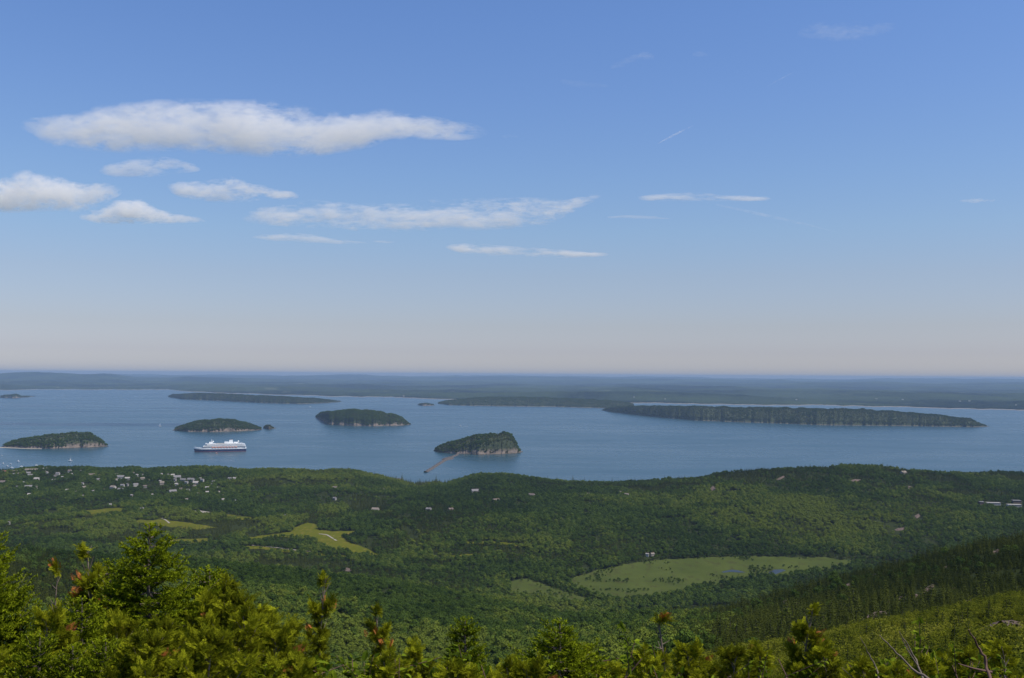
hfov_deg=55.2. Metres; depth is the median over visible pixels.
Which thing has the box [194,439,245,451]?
cruise ship
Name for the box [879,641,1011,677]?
leafy shrub
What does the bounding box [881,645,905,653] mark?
shrub
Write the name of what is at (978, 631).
shrub
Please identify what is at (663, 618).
cedar tree
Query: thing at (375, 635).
cedar tree
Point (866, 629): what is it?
young spruce
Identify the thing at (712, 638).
broadleaf tree
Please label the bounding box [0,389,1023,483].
sea
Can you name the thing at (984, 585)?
spruce tree
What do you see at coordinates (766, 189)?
sky
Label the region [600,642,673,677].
cedar tree
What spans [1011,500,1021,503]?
flat roofed building
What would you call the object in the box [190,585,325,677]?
cedar tree
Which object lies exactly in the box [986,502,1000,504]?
flat roofed building
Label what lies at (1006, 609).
shrub
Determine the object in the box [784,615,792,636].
spruce tree
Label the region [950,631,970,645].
shrub
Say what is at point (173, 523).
meadow
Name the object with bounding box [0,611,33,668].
fir tree
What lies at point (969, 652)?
cedar tree
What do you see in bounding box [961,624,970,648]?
young spruce
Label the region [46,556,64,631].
cedar tree
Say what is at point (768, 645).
shrub
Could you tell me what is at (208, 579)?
fir tree
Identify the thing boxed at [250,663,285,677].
shrub
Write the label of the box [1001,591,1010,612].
young spruce
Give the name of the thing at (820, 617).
spruce tree
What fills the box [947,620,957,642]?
young spruce
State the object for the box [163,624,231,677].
cedar tree
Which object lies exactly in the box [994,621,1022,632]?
shrub
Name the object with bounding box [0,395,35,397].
islet
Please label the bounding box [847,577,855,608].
spruce tree
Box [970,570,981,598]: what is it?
spruce tree
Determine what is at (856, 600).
spruce tree
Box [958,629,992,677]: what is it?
bare branch
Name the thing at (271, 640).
cedar tree
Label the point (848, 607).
spruce tree
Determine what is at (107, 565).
fir tree
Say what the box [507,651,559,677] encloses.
cedar tree
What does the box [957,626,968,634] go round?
shrub
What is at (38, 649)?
fir tree
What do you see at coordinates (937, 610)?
young spruce
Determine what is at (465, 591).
broadleaf tree
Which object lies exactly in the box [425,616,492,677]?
fir tree
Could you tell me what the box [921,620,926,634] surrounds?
young spruce
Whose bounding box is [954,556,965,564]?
broadleaf tree
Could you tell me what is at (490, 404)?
peninsula
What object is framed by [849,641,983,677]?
leafy shrub
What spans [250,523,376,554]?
meadow
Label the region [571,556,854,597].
marsh
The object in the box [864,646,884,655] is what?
shrub
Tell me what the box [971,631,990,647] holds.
shrub
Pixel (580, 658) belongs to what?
fir tree
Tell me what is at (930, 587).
spruce tree
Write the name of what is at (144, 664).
cedar tree
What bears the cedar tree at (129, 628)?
on the ground
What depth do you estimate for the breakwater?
4442.46 m
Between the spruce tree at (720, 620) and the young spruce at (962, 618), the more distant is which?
the spruce tree at (720, 620)
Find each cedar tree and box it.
[0,625,35,677]
[5,598,81,676]
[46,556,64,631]
[67,541,107,619]
[79,605,138,673]
[91,628,175,677]
[96,627,220,677]
[105,611,171,657]
[121,613,229,677]
[163,621,288,677]
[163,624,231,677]
[173,585,237,651]
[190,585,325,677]
[194,572,285,664]
[217,597,274,677]
[248,619,307,677]
[283,647,334,677]
[303,570,338,676]
[354,647,419,677]
[364,600,394,666]
[395,635,440,677]
[411,656,506,677]
[474,653,527,677]
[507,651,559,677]
[552,641,636,677]
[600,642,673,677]
[647,611,677,677]
[664,636,718,677]
[688,641,761,677]
[732,637,777,677]
[782,602,827,677]
[789,636,851,677]
[838,654,899,677]
[875,660,920,677]
[898,650,950,677]
[930,640,1000,677]
[975,637,1023,677]
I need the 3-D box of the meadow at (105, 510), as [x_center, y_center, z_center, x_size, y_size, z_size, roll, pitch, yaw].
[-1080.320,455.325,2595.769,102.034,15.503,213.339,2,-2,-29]
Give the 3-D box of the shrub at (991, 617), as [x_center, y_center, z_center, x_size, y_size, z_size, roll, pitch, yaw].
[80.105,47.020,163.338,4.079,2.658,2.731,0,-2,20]
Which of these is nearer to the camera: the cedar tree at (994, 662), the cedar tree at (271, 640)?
the cedar tree at (271, 640)
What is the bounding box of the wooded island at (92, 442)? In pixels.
[2,433,106,448]
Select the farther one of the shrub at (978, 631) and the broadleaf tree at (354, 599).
the broadleaf tree at (354, 599)
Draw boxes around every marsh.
[510,578,591,600]
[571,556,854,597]
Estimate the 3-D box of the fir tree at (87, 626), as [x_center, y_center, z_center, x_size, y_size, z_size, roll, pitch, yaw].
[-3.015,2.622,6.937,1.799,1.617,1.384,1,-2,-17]
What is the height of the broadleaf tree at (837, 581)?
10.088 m
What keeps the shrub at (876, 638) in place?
on the ground
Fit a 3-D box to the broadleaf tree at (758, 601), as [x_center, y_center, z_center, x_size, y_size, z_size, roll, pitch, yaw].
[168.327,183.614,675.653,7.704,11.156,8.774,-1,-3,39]
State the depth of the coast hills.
25781.69 m
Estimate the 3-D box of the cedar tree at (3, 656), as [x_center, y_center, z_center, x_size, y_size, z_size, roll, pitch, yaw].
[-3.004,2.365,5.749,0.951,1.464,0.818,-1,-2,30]
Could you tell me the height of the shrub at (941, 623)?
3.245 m
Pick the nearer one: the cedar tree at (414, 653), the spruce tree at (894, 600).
the cedar tree at (414, 653)
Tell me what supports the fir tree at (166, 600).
on the ground
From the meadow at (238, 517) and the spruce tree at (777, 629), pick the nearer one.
the spruce tree at (777, 629)
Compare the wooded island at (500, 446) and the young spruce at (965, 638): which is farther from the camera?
the wooded island at (500, 446)
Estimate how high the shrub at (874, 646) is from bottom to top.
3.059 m
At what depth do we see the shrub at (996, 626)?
126.97 m
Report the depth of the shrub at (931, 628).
153.20 m
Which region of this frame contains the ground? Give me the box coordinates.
[0,468,1023,671]
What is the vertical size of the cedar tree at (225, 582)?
1.969 m
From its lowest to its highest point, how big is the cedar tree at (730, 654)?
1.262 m
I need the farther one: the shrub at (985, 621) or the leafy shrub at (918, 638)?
the shrub at (985, 621)
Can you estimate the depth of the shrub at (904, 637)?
146.54 m
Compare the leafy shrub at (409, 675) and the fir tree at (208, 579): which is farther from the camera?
the fir tree at (208, 579)
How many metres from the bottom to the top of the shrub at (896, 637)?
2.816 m
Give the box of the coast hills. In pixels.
[0,372,1023,409]
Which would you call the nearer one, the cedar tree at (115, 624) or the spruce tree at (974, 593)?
the cedar tree at (115, 624)
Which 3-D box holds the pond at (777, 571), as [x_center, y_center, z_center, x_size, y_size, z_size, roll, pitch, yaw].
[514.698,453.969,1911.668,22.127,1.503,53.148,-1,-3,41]
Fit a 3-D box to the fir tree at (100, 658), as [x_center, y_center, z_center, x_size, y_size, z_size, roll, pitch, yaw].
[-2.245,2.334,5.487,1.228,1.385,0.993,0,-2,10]
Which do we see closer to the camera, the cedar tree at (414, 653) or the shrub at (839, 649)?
the cedar tree at (414, 653)
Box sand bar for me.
[0,447,41,448]
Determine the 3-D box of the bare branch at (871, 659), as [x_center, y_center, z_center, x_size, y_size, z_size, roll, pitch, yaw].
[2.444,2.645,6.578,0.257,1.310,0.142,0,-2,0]
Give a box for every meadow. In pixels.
[86,507,122,514]
[128,518,217,529]
[169,538,207,542]
[227,514,250,519]
[247,546,342,556]
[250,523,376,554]
[467,541,521,546]
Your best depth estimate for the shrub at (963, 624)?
154.40 m
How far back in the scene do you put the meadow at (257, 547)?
2050.77 m
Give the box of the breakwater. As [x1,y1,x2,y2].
[424,454,458,471]
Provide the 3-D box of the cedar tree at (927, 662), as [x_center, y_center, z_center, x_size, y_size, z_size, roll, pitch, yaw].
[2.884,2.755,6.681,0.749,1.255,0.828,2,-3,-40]
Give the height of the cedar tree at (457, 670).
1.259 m
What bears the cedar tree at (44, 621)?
on the ground
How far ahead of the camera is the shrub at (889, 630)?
164.59 m
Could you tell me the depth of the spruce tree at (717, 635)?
332.34 m
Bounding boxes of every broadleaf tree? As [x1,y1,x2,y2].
[347,596,357,601]
[462,588,469,595]
[703,633,721,644]
[727,611,734,618]
[744,637,759,643]
[751,598,761,605]
[789,588,799,598]
[832,577,841,584]
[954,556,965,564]
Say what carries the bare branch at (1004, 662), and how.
on the ground
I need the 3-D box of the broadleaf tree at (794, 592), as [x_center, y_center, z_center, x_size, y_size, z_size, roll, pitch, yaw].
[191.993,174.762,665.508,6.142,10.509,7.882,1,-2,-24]
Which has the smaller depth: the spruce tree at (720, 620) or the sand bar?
the spruce tree at (720, 620)
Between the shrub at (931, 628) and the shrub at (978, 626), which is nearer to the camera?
the shrub at (978, 626)
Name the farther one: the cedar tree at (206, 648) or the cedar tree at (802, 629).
the cedar tree at (802, 629)
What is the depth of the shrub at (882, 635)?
157.61 m
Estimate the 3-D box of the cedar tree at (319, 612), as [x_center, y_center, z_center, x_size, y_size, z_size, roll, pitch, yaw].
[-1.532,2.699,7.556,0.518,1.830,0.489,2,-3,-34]
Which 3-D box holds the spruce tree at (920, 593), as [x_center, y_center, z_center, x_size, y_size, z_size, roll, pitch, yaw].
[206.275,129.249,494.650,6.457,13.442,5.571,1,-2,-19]
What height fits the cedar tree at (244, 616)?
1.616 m
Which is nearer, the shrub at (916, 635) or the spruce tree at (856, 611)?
the shrub at (916, 635)
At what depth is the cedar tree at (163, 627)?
6.32 m
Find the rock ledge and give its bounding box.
[980,620,1020,630]
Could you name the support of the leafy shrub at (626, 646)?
on the ground
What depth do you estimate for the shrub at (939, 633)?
139.41 m
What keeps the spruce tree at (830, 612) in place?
on the ground
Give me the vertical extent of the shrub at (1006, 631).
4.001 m
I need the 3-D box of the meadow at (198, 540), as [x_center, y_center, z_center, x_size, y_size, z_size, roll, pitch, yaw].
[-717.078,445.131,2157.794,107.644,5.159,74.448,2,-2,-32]
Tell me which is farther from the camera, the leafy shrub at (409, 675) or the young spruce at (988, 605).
the young spruce at (988, 605)
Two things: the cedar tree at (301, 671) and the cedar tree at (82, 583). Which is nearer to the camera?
the cedar tree at (301, 671)
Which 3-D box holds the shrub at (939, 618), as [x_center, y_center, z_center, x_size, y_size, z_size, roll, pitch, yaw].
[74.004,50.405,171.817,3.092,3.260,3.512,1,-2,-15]
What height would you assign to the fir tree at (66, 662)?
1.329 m
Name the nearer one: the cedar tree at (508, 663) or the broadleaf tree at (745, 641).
the cedar tree at (508, 663)
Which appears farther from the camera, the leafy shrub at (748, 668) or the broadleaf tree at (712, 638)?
the broadleaf tree at (712, 638)
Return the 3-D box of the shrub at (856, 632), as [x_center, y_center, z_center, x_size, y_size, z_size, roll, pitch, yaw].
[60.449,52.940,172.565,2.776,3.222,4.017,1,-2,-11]
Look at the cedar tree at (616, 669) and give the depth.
7.28 m
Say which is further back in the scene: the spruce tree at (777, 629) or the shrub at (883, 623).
the spruce tree at (777, 629)
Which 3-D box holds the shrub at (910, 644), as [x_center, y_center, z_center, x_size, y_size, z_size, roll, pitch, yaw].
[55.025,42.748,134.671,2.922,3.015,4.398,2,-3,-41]
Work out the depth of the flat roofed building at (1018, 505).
2547.27 m
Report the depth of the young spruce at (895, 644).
132.56 m
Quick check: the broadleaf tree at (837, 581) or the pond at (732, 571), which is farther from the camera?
the pond at (732, 571)
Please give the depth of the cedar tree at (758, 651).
7.43 m
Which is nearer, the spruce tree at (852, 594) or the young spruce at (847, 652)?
the young spruce at (847, 652)
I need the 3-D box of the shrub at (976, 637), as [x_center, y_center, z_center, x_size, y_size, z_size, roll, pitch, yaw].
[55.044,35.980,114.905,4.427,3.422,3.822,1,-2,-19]
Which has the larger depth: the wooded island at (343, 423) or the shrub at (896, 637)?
the wooded island at (343, 423)
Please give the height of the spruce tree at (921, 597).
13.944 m
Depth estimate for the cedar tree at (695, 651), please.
7.50 m
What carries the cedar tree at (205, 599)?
on the ground
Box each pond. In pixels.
[723,570,742,572]
[769,569,785,573]
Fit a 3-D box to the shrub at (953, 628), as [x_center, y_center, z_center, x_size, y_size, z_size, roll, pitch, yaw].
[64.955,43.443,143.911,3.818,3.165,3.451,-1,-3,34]
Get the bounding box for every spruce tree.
[714,606,725,630]
[714,630,721,646]
[715,618,725,642]
[732,616,740,639]
[771,617,782,637]
[782,595,791,618]
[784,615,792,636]
[817,603,828,629]
[827,605,834,629]
[845,585,855,613]
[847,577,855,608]
[852,589,861,610]
[853,588,860,614]
[853,602,859,620]
[891,592,899,613]
[902,591,909,610]
[915,582,926,603]
[917,587,925,606]
[926,575,935,604]
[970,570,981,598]
[980,573,989,596]
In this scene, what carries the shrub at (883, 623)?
on the ground
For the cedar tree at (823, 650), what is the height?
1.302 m
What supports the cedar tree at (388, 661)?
on the ground
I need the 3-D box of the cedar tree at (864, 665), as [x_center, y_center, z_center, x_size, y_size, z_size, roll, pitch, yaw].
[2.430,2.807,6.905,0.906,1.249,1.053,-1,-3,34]
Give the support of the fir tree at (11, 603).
on the ground
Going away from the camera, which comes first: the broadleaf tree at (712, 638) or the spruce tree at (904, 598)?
the broadleaf tree at (712, 638)
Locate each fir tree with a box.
[0,531,80,676]
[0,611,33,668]
[0,630,70,677]
[27,642,99,677]
[29,595,131,676]
[63,558,153,621]
[65,633,129,677]
[84,521,222,647]
[170,565,237,640]
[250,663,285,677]
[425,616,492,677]
[493,617,632,677]
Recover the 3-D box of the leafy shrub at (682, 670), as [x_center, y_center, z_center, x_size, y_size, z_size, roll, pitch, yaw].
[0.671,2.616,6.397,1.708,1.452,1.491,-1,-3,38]
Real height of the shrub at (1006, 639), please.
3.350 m
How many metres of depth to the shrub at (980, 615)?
178.81 m
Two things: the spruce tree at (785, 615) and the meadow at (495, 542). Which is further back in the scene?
the meadow at (495, 542)
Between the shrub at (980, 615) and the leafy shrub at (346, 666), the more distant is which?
the shrub at (980, 615)
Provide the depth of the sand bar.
5083.77 m
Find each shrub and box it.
[303,650,385,677]
[330,644,489,677]
[354,658,448,677]
[387,621,641,677]
[506,645,684,677]
[652,660,753,677]
[757,616,924,677]
[761,641,775,649]
[832,645,854,656]
[843,630,859,642]
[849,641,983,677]
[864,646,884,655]
[866,634,885,641]
[868,618,887,628]
[868,627,889,635]
[869,641,896,654]
[874,630,896,641]
[876,624,899,632]
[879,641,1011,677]
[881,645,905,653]
[883,623,903,635]
[889,631,901,640]
[897,633,914,643]
[901,640,922,649]
[906,630,933,642]
[918,622,943,631]
[923,617,940,625]
[923,638,962,650]
[926,630,948,639]
[931,619,947,628]
[942,623,961,638]
[949,618,975,627]
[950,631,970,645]
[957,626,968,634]
[963,627,981,639]
[965,629,997,645]
[971,620,996,631]
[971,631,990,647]
[974,617,990,626]
[975,610,986,618]
[976,631,1016,645]
[980,613,999,622]
[989,622,1014,634]
[991,622,1023,641]
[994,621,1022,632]
[1004,607,1018,614]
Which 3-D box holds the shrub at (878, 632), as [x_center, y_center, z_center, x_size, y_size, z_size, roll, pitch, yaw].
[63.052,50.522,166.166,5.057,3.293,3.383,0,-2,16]
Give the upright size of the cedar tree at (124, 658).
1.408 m
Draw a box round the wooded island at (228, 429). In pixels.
[174,421,261,431]
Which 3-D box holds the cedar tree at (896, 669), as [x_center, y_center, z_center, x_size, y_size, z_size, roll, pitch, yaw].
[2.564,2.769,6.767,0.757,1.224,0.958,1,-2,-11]
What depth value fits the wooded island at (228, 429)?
6667.69 m
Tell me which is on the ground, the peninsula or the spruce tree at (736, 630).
the spruce tree at (736, 630)
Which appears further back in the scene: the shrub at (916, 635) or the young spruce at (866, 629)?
the young spruce at (866, 629)
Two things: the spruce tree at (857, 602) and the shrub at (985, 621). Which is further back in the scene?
the spruce tree at (857, 602)
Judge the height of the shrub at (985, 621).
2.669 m
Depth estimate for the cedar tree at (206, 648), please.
5.36 m
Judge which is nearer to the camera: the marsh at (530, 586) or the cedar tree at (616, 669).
the cedar tree at (616, 669)
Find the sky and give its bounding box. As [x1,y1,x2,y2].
[0,0,1023,378]
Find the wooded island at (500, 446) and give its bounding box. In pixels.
[433,433,522,454]
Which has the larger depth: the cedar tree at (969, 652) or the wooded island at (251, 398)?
the wooded island at (251, 398)
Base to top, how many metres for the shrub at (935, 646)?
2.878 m
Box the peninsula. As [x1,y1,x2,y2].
[438,398,633,407]
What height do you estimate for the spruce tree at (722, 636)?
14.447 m
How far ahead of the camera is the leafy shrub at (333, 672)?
6.66 m
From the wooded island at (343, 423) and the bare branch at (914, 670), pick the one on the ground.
the bare branch at (914, 670)
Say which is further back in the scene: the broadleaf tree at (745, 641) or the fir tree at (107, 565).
the broadleaf tree at (745, 641)
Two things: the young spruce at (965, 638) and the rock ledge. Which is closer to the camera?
the young spruce at (965, 638)
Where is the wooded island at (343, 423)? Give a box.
[316,411,409,425]
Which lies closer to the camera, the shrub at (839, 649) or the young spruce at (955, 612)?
the shrub at (839, 649)
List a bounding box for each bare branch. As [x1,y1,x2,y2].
[860,637,878,677]
[879,635,928,677]
[899,632,923,677]
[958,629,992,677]
[1001,647,1008,677]
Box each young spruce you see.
[843,643,852,661]
[862,615,871,634]
[892,632,898,652]
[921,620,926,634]
[933,600,940,620]
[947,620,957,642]
[949,602,959,622]
[955,602,967,625]
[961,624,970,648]
[963,598,973,620]
[985,602,992,622]
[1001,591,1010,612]
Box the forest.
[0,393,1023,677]
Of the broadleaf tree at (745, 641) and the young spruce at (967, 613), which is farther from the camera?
the broadleaf tree at (745, 641)
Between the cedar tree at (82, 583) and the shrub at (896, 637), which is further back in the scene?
the shrub at (896, 637)
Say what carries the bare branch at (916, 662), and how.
on the ground
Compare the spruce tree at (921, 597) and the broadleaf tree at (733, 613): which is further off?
the broadleaf tree at (733, 613)
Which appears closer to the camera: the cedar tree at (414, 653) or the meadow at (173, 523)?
the cedar tree at (414, 653)
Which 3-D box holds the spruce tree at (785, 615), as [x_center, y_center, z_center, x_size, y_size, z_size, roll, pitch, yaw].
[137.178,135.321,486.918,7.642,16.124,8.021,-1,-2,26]
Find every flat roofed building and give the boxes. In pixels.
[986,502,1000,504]
[1006,504,1021,506]
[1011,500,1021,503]
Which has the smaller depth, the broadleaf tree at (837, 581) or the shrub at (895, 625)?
the shrub at (895, 625)
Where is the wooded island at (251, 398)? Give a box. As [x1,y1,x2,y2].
[170,393,339,403]
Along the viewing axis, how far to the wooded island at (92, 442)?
5149.67 m

